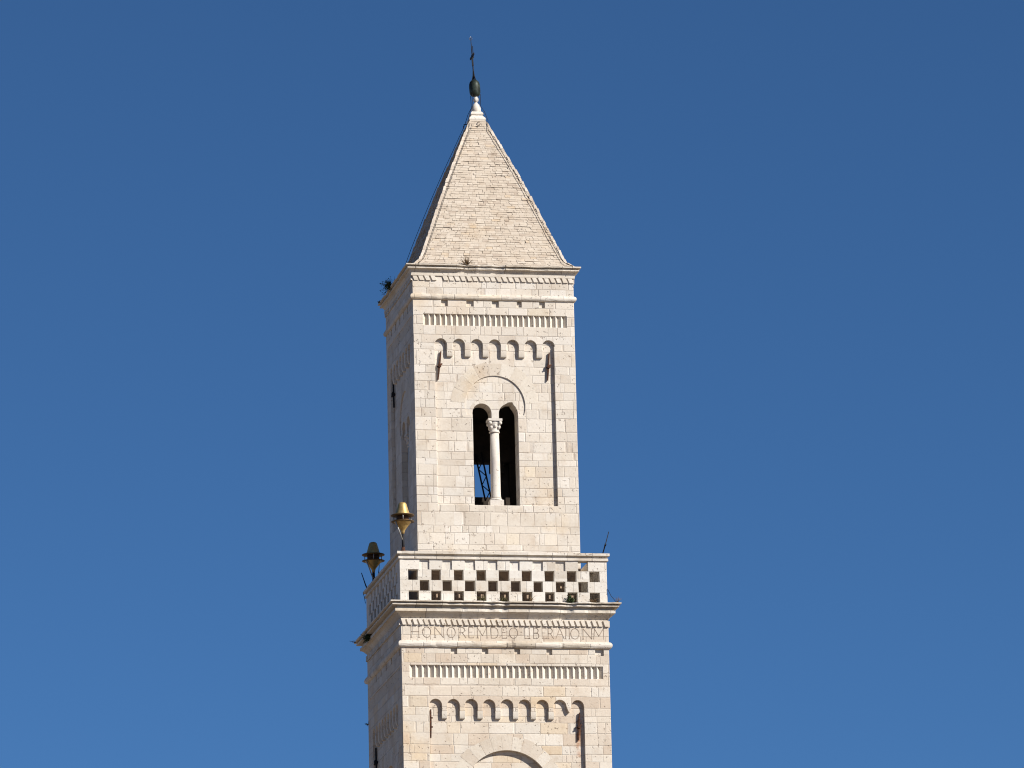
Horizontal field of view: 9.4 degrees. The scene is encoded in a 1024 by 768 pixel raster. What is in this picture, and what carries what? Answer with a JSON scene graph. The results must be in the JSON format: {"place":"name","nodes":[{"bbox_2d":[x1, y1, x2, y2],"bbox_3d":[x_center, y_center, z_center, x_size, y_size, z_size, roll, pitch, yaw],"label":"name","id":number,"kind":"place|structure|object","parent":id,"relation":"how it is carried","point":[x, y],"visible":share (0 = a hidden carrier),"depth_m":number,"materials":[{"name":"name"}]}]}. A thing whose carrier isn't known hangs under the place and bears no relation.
{"place":"outdoors","nodes":[
{"label":"outdoors","id":0,"kind":"place"},
{"bbox_2d":[473,423,516,505],"bbox_3d":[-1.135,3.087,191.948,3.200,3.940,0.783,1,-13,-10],"label":"bell stand","id":1,"kind":"object","parent":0,"point":[481,442],"visible":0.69,"depth_m":192.38,"materials":[{"name":"metal"}]},
{"bbox_2d":[0,0,1023,767],"label":"sky","id":2,"kind":"structure","parent":0,"point":[794,229],"materials":[{"name":"blue"}]},
{"label":"ground","id":3,"kind":"structure","parent":0,"visible":0},
{"bbox_2d":[354,36,621,767],"bbox_3d":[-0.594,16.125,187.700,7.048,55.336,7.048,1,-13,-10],"label":"bell tower","id":4,"kind":"structure","parent":3,"relation":"on","point":[460,674],"depth_m":188.22,"materials":[{"name":"stone"}]},
{"bbox_2d":[361,633,371,642],"bbox_3d":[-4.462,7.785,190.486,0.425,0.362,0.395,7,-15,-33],"label":"wall plant","id":5,"kind":"object","parent":4,"relation":"attached to","point":[367,637],"depth_m":190.44,"materials":[{"name":"green plant"}]},
{"bbox_2d":[362,542,384,580],"bbox_3d":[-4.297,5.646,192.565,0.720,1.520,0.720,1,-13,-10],"label":"horn loudspeaker","id":6,"kind":"object","parent":4,"relation":"on","point":[373,561],"visible":1,"depth_m":192.47,"materials":[{"name":"gold metal"}]},
{"bbox_2d":[379,278,394,294],"bbox_3d":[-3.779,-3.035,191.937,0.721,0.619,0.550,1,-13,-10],"label":"wall plant","id":7,"kind":"object","parent":4,"relation":"on","point":[388,285],"depth_m":191.86,"materials":[{"name":"green plant"}]},
{"bbox_2d":[391,502,413,550],"bbox_3d":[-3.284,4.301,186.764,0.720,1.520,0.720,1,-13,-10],"label":"horn loudspeaker","id":8,"kind":"object","parent":4,"relation":"on","point":[402,515],"visible":1,"depth_m":186.66,"materials":[{"name":"gold metal"}]},
{"bbox_2d":[461,256,472,267],"bbox_3d":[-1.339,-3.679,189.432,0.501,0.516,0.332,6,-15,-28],"label":"wall plant","id":9,"kind":"object","parent":4,"relation":"on","point":[466,262],"depth_m":189.43,"materials":[{"name":"plant"}]},
{"bbox_2d":[566,595,574,602],"bbox_3d":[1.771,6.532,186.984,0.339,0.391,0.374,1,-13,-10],"label":"wall plant","id":10,"kind":"object","parent":4,"relation":"on","point":[569,600],"depth_m":186.94,"materials":[{"name":"green plant"}]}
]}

